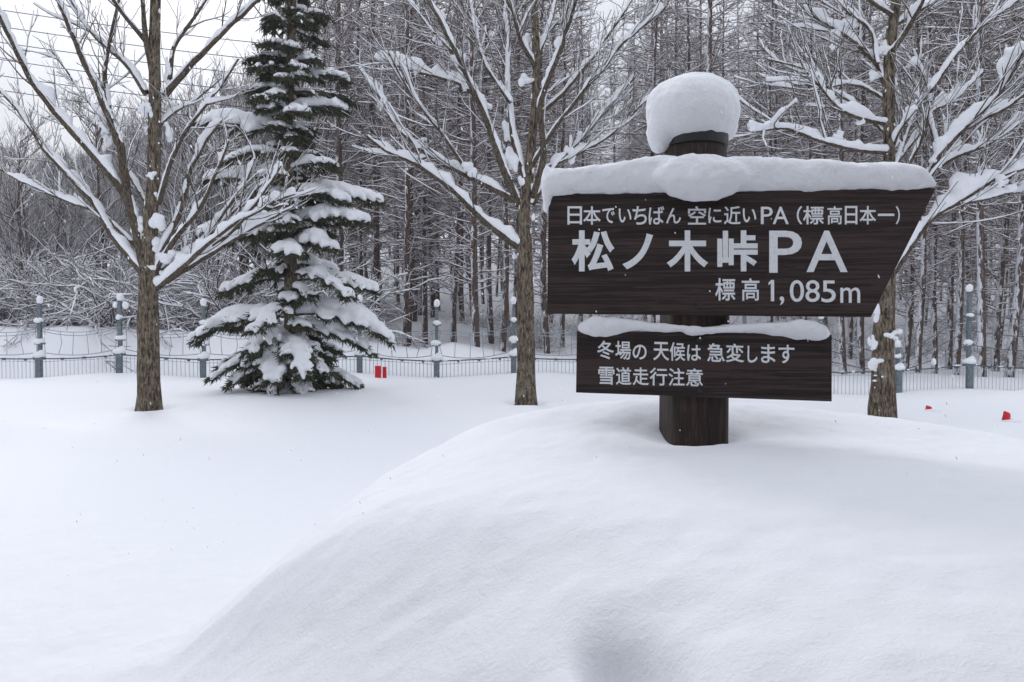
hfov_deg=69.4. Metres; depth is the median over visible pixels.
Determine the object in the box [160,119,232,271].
bare forest tree
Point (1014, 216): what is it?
larch tree
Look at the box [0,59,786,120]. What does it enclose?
power line
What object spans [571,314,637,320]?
snowy shrub
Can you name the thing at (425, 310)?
larch tree
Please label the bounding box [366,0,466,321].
larch tree
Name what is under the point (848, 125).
larch tree
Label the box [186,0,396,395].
spruce tree
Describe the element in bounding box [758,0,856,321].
larch tree
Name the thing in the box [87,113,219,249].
bare forest tree
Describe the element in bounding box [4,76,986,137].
power line
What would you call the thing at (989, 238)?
larch tree
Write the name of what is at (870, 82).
larch tree
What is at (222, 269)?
snowy shrub
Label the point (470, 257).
falling snow
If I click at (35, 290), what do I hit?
snowy shrub
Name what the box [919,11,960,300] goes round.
larch tree
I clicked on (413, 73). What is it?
power line
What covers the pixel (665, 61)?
larch tree
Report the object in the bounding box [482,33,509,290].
larch tree
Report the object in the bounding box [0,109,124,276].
bare forest tree
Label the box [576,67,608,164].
larch tree
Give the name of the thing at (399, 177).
larch tree
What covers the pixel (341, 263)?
snowy shrub
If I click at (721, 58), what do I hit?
larch tree
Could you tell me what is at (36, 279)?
snowy shrub
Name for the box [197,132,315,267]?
bare forest tree
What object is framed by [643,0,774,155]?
larch tree
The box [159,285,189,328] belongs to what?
snowy shrub
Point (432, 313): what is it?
larch tree
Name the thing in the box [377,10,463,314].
larch tree
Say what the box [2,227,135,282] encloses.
snowy shrub
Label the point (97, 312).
snowy shrub
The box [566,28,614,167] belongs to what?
larch tree
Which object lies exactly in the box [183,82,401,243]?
bare forest tree
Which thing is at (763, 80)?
larch tree
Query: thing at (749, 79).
larch tree
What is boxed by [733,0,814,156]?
larch tree
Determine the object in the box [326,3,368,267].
larch tree
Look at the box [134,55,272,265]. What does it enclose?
bare forest tree
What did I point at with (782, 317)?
larch tree
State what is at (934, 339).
larch tree
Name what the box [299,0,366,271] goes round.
larch tree
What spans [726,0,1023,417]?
bare tree
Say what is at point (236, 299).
snowy shrub
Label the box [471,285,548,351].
snowy shrub
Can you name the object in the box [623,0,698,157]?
larch tree
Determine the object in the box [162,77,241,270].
bare forest tree
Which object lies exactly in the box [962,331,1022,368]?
snowy shrub
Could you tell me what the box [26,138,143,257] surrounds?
bare forest tree
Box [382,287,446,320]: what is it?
snowy shrub
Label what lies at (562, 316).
larch tree
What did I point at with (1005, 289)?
larch tree
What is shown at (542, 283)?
larch tree
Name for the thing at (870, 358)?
snowy shrub
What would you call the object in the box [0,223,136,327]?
snowy shrub
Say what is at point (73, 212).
bare forest tree
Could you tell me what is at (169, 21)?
sky
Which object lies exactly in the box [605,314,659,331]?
snowy shrub
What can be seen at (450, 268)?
larch tree
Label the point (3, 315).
snowy shrub
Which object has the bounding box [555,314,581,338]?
snowy shrub
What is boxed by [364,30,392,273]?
larch tree
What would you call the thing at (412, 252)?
larch tree
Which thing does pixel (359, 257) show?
larch tree
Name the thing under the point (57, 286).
snowy shrub
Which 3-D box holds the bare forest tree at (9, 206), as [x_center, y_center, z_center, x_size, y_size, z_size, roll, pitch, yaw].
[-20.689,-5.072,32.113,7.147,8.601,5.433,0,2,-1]
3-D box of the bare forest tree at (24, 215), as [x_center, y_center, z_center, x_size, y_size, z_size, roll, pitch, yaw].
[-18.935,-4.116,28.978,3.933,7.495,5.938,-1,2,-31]
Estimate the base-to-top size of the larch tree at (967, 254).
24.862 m
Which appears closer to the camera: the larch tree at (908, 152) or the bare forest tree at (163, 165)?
the bare forest tree at (163, 165)
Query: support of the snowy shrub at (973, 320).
on the snow ground
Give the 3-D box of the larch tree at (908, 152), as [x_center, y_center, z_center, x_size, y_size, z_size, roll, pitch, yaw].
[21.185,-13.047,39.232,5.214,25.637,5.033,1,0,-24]
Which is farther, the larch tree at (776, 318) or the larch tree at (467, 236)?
the larch tree at (467, 236)
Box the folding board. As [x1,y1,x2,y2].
[375,366,386,377]
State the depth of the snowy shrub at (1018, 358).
29.19 m
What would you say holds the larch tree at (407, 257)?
on the snow ground
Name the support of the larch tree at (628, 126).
on the snow ground
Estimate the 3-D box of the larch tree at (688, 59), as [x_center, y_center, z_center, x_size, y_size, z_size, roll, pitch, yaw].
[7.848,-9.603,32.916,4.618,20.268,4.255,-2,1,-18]
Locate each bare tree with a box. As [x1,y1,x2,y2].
[0,0,328,410]
[325,0,702,404]
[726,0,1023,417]
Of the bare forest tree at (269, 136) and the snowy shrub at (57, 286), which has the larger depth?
the bare forest tree at (269, 136)
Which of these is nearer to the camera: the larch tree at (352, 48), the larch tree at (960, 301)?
the larch tree at (960, 301)
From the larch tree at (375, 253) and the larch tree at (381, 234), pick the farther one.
the larch tree at (381, 234)
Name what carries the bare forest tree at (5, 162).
on the snow ground
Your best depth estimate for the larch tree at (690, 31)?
55.58 m
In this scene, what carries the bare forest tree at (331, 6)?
on the snow ground
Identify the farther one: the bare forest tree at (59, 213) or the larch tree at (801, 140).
the larch tree at (801, 140)
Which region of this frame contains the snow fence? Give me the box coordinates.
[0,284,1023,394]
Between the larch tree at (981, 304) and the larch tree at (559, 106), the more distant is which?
the larch tree at (559, 106)
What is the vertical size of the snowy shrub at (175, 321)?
5.225 m
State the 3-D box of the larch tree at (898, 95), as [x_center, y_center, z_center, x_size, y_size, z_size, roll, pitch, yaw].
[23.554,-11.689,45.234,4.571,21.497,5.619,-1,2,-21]
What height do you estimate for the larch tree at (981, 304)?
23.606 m
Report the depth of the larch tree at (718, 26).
35.86 m
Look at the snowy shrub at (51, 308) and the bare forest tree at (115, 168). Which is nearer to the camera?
the snowy shrub at (51, 308)
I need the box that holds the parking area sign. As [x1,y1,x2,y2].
[541,72,935,445]
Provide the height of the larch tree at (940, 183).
19.869 m
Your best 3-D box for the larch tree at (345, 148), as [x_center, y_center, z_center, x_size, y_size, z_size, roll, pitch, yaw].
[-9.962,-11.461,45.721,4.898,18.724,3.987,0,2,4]
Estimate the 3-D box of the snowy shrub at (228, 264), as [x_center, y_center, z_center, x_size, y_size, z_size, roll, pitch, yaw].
[-8.930,-1.135,24.626,7.155,5.832,6.940,-1,2,-29]
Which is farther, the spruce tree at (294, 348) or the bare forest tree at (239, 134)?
the bare forest tree at (239, 134)
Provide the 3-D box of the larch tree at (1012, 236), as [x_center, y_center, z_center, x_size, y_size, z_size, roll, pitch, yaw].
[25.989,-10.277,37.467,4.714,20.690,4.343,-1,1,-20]
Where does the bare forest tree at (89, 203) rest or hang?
on the snow ground
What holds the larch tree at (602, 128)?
on the snow ground
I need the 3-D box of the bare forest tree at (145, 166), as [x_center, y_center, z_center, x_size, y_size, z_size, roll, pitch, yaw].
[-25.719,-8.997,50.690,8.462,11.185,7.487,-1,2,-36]
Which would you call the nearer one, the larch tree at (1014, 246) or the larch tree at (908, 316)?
the larch tree at (908, 316)
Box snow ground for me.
[0,204,1023,681]
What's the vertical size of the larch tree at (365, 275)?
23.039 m
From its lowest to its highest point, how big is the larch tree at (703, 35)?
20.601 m
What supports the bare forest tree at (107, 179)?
on the snow ground
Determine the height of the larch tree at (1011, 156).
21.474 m
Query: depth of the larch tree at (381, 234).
47.93 m
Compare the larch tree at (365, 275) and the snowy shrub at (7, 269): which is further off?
the larch tree at (365, 275)
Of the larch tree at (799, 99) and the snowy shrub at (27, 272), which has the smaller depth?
the snowy shrub at (27, 272)
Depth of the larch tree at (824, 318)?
36.04 m
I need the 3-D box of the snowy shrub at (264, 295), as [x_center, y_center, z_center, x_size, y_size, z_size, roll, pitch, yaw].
[-7.533,-0.972,25.265,8.632,5.020,6.790,1,2,24]
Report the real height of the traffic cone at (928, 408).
0.441 m
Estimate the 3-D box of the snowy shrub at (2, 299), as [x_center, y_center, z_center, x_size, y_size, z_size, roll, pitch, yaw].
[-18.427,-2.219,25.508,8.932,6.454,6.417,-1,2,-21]
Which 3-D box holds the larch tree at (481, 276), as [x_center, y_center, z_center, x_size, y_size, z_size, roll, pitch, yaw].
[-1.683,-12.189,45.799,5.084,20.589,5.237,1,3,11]
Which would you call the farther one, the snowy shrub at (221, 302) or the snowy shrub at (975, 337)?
the snowy shrub at (975, 337)
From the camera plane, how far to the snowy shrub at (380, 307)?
30.47 m
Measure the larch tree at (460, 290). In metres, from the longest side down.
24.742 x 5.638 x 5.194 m
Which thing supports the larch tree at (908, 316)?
on the snow ground
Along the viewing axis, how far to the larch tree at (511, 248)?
31.12 m
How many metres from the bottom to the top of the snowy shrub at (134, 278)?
6.203 m
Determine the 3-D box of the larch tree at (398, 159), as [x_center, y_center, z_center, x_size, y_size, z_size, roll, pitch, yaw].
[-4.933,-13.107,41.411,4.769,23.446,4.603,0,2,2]
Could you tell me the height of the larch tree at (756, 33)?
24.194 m
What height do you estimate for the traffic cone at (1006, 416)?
0.500 m
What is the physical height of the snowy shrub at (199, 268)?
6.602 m
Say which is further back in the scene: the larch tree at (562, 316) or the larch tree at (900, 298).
the larch tree at (900, 298)
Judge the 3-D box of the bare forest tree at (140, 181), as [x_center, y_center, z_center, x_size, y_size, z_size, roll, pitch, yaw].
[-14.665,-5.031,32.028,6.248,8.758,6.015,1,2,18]
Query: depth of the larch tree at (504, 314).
26.40 m
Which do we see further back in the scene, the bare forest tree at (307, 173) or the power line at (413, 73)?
the bare forest tree at (307, 173)
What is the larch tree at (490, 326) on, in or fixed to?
on the snow ground
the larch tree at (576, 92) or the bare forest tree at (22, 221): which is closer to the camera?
the bare forest tree at (22, 221)
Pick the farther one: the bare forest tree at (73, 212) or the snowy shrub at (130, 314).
the bare forest tree at (73, 212)
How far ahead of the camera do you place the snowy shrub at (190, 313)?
23.94 m
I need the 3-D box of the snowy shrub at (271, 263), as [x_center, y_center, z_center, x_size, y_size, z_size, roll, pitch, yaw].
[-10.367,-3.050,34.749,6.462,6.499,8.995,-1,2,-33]
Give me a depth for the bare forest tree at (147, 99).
40.60 m
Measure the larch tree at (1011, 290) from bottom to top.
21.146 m
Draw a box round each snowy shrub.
[0,192,116,351]
[0,205,264,371]
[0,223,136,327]
[0,234,124,325]
[0,240,48,322]
[0,247,99,323]
[0,247,100,284]
[0,247,134,324]
[0,258,78,325]
[0,266,59,324]
[1,250,100,323]
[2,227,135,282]
[4,228,158,325]
[4,231,137,315]
[8,216,224,348]
[11,280,104,324]
[13,236,186,328]
[31,241,321,352]
[71,196,253,329]
[78,279,193,328]
[90,202,270,327]
[91,221,252,287]
[94,244,184,294]
[105,255,256,290]
[125,241,335,332]
[159,247,274,333]
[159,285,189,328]
[161,246,430,347]
[175,259,332,332]
[177,260,244,292]
[197,248,393,320]
[215,245,335,299]
[219,227,458,348]
[235,248,350,298]
[239,245,372,339]
[245,247,400,343]
[308,260,430,342]
[334,290,396,319]
[381,305,402,322]
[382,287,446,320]
[438,298,501,329]
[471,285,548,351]
[508,315,574,353]
[515,316,554,346]
[534,314,574,331]
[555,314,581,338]
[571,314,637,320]
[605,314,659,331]
[729,316,761,323]
[790,317,837,334]
[814,318,872,360]
[824,321,868,373]
[852,346,912,366]
[867,296,972,363]
[923,297,1006,356]
[923,302,1008,331]
[924,281,1009,334]
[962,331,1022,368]
[976,331,1022,364]
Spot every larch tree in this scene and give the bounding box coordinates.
[265,0,402,296]
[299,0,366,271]
[309,12,367,266]
[310,0,437,337]
[314,0,394,295]
[315,0,403,304]
[321,0,393,272]
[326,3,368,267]
[329,0,404,303]
[333,5,369,269]
[336,0,467,346]
[348,6,382,278]
[356,0,456,345]
[360,0,482,344]
[362,18,401,293]
[364,0,404,303]
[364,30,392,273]
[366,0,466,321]
[369,0,469,317]
[375,0,447,269]
[376,0,449,252]
[376,91,400,256]
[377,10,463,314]
[380,77,403,294]
[385,3,466,292]
[388,0,547,346]
[392,4,464,309]
[395,0,528,341]
[415,0,500,321]
[429,0,562,343]
[429,61,451,299]
[438,61,465,282]
[439,10,499,315]
[441,39,484,270]
[443,5,484,280]
[444,0,572,351]
[448,0,556,324]
[453,3,510,303]
[465,30,498,266]
[475,0,573,328]
[475,0,618,353]
[480,7,559,249]
[481,0,575,291]
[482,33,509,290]
[483,35,522,296]
[492,1,559,298]
[511,0,618,347]
[514,0,607,322]
[535,0,587,316]
[548,32,577,167]
[550,0,622,321]
[550,4,609,166]
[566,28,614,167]
[567,72,600,167]
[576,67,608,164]
[587,25,627,161]
[591,0,701,331]
[591,85,619,163]
[594,38,635,162]
[603,0,649,161]
[607,0,677,159]
[609,40,648,157]
[609,43,642,162]
[614,32,650,162]
[615,50,643,159]
[616,0,680,322]
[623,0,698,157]
[623,0,703,152]
[627,0,693,159]
[636,0,691,143]
[640,0,738,155]
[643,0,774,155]
[667,0,732,81]
[680,1,697,68]
[690,1,706,71]
[691,0,766,156]
[710,0,829,321]
[714,24,736,156]
[718,0,764,155]
[724,28,744,155]
[727,0,791,156]
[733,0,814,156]
[733,15,766,155]
[740,0,808,156]
[741,4,764,139]
[746,4,799,152]
[749,1,818,318]
[751,0,918,373]
[753,0,814,320]
[754,0,859,318]
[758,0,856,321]
[778,1,873,327]
[779,0,836,316]
[790,12,832,158]
[790,21,819,156]
[792,0,934,371]
[797,0,876,320]
[804,0,895,325]
[812,0,928,337]
[814,0,904,358]
[830,0,885,162]
[852,0,1016,372]
[852,35,881,161]
[853,0,998,369]
[859,0,1023,376]
[870,1,951,328]
[871,14,909,279]
[872,0,1009,373]
[872,23,945,317]
[875,3,1018,368]
[876,3,920,308]
[880,0,1023,374]
[881,6,997,316]
[895,64,903,301]
[905,82,959,325]
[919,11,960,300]
[924,0,1013,336]
[925,0,1023,370]
[933,0,1023,372]
[940,5,1003,279]
[941,117,1002,290]
[943,0,1015,322]
[945,0,1023,376]
[956,75,999,283]
[958,1,1019,347]
[973,56,990,289]
[975,17,1017,317]
[987,69,1000,302]
[989,0,1021,297]
[989,3,1021,334]
[989,29,1020,243]
[989,176,1015,289]
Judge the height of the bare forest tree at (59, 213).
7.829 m
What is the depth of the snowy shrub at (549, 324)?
33.56 m
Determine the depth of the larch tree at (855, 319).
34.00 m
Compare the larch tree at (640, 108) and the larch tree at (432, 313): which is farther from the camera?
the larch tree at (640, 108)
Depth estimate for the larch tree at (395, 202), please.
35.50 m
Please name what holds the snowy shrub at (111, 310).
on the snow ground
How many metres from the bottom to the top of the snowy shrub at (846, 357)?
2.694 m
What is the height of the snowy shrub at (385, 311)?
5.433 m
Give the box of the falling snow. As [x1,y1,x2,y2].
[0,3,1022,669]
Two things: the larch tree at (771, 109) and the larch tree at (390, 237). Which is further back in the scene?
the larch tree at (390, 237)
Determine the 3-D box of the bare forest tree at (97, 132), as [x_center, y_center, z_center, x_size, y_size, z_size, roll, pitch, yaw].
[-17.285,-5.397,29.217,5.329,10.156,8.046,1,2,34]
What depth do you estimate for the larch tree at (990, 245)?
54.65 m
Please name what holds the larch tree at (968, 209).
on the snow ground
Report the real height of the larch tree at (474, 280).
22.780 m
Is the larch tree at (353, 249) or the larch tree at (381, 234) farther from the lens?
the larch tree at (381, 234)
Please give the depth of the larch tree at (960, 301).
24.90 m
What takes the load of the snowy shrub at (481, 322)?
on the snow ground
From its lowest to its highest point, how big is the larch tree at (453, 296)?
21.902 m
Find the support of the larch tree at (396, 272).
on the snow ground
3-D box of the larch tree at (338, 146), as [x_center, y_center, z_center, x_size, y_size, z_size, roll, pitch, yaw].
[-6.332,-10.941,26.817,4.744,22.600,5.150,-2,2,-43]
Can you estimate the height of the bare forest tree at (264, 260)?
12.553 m
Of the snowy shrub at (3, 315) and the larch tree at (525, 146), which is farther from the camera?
the larch tree at (525, 146)
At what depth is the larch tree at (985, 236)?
42.50 m
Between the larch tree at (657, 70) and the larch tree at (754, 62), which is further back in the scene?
the larch tree at (754, 62)
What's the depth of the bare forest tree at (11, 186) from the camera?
41.61 m
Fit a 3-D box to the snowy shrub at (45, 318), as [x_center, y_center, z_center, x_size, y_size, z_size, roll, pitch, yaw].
[-13.275,-1.731,25.159,6.994,5.654,5.623,-1,2,-36]
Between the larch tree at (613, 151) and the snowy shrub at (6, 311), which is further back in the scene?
the larch tree at (613, 151)
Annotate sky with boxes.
[0,0,1009,206]
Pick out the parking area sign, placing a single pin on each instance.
(840, 255)
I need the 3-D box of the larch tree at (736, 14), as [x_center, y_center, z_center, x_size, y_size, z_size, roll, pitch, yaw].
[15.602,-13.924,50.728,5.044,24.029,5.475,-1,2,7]
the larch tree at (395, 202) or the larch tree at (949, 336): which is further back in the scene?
the larch tree at (395, 202)
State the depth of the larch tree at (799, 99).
36.34 m
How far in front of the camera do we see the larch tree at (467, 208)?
48.75 m
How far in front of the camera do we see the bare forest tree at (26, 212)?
34.10 m
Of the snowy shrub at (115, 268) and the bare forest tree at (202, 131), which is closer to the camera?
the snowy shrub at (115, 268)
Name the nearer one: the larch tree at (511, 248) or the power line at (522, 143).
the power line at (522, 143)
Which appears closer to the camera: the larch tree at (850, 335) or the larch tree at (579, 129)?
the larch tree at (850, 335)
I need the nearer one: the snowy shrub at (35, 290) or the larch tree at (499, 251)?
the snowy shrub at (35, 290)
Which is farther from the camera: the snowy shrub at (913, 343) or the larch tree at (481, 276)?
the larch tree at (481, 276)
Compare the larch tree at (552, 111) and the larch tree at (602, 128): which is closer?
the larch tree at (552, 111)
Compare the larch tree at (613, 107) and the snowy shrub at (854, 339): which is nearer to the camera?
the snowy shrub at (854, 339)
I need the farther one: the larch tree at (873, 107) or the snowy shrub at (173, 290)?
the larch tree at (873, 107)
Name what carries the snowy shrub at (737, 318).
on the snow ground
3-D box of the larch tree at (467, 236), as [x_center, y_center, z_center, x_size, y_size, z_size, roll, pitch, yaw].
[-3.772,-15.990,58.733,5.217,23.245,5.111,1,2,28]
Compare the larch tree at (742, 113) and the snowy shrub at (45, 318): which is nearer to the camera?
the snowy shrub at (45, 318)
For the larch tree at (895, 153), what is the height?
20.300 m
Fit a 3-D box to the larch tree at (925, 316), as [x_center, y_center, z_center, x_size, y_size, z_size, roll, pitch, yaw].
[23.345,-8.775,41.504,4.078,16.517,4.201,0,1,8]
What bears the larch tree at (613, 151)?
on the snow ground
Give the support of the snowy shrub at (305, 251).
on the snow ground
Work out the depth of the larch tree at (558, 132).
40.41 m
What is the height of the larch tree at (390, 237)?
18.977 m
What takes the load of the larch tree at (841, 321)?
on the snow ground
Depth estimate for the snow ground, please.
2.95 m
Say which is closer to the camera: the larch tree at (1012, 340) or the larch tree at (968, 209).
the larch tree at (1012, 340)
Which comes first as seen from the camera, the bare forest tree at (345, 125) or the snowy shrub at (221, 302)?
the snowy shrub at (221, 302)
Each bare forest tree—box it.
[0,82,179,286]
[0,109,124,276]
[0,130,116,268]
[0,131,113,276]
[0,143,22,187]
[0,144,82,273]
[0,151,118,291]
[0,160,73,263]
[0,167,43,270]
[1,169,77,274]
[4,156,110,272]
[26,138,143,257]
[28,127,142,269]
[29,144,167,268]
[35,147,158,269]
[66,107,189,250]
[67,116,168,266]
[68,146,161,262]
[80,85,198,251]
[82,122,241,269]
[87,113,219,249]
[90,103,299,285]
[92,129,175,236]
[95,0,394,281]
[100,56,320,275]
[108,56,269,285]
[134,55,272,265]
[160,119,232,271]
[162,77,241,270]
[163,109,306,265]
[183,44,351,265]
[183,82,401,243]
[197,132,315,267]
[203,109,379,283]
[212,37,364,169]
[215,82,392,253]
[246,29,393,258]
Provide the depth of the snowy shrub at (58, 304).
24.90 m
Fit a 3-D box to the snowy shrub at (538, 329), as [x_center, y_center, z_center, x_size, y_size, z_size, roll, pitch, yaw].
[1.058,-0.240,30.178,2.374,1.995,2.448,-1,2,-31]
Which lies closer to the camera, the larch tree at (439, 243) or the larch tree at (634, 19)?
the larch tree at (439, 243)
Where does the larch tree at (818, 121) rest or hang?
on the snow ground
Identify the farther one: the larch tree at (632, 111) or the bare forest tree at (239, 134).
the larch tree at (632, 111)
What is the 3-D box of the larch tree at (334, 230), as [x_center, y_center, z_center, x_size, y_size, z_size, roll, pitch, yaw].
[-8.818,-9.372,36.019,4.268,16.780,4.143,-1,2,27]
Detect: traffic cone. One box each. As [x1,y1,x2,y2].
[924,405,940,411]
[1001,411,1020,422]
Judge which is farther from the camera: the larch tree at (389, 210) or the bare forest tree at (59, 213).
the larch tree at (389, 210)
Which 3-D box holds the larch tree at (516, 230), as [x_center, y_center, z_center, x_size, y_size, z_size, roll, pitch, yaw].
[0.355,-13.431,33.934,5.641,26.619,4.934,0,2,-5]
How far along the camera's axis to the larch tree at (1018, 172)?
40.12 m
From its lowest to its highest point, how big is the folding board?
0.450 m
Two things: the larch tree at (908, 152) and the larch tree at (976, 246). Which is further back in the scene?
the larch tree at (976, 246)
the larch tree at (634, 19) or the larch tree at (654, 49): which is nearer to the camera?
the larch tree at (654, 49)
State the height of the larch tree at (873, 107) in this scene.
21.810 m
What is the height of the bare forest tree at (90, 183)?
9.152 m
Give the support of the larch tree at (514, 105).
on the snow ground
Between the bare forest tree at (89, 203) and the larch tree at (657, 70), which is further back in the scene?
the larch tree at (657, 70)
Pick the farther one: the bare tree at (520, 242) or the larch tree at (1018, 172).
the larch tree at (1018, 172)
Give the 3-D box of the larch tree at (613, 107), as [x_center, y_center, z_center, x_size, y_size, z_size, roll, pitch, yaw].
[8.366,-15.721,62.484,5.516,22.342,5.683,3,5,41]
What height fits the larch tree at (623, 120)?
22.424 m
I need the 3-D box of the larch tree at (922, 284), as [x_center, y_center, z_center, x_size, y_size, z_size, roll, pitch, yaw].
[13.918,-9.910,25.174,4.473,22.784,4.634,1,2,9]
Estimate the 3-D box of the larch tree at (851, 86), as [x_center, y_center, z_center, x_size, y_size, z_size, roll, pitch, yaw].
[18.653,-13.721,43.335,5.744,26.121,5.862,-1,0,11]
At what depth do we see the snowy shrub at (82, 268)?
27.59 m
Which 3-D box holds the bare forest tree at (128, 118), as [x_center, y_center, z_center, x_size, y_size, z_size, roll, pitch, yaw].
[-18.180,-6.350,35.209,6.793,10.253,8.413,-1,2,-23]
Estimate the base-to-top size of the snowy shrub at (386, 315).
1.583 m
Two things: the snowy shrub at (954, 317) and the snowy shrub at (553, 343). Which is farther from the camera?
the snowy shrub at (954, 317)
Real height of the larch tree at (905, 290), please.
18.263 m
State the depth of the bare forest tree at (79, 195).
34.95 m
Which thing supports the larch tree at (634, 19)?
on the snow ground
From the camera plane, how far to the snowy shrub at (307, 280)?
29.64 m
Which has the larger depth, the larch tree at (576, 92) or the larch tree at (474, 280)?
the larch tree at (576, 92)
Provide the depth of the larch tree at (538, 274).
39.18 m
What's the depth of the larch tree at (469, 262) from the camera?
37.75 m
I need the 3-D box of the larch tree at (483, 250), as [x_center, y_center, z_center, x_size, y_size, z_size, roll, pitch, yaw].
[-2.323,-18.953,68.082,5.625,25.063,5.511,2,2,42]
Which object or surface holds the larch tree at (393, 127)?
on the snow ground
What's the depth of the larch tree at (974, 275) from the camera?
59.85 m
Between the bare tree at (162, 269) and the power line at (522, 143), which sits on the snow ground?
the bare tree at (162, 269)
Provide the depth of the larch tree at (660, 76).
39.83 m
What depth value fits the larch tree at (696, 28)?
59.70 m
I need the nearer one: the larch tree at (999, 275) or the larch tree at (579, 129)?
the larch tree at (999, 275)
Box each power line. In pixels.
[0,42,824,103]
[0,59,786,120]
[1,26,1022,88]
[3,10,984,71]
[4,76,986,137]
[4,90,1007,151]
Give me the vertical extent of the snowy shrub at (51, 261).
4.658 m
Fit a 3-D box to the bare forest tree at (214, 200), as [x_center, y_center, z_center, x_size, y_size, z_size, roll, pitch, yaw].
[-12.760,-5.421,31.442,8.200,9.867,6.233,0,2,-3]
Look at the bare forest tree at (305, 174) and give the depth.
46.30 m
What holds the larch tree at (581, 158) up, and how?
on the snow ground
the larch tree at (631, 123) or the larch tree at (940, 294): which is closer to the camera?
the larch tree at (631, 123)
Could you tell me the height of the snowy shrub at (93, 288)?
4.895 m
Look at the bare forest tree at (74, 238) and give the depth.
30.68 m
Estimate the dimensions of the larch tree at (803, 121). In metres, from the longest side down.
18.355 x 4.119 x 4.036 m
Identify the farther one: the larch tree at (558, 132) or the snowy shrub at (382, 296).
the larch tree at (558, 132)
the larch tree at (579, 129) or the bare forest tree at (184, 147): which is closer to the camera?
the bare forest tree at (184, 147)
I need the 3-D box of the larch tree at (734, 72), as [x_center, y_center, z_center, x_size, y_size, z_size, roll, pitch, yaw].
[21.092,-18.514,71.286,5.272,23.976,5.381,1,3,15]
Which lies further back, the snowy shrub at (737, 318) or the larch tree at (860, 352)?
the snowy shrub at (737, 318)
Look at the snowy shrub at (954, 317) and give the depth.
38.13 m
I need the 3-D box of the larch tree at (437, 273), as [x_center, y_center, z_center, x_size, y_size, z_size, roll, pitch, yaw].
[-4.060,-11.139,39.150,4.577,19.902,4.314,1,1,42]
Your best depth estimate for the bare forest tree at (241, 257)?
33.76 m
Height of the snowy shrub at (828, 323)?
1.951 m
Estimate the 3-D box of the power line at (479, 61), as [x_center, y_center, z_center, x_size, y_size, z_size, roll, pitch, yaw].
[0.190,-12.862,24.638,85.359,7.704,0.025,0,2,0]
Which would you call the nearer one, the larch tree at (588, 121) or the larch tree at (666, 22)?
the larch tree at (666, 22)
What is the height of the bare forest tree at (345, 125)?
15.806 m
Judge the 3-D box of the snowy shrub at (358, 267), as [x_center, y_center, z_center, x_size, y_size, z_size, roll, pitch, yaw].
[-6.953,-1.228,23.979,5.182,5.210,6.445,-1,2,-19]

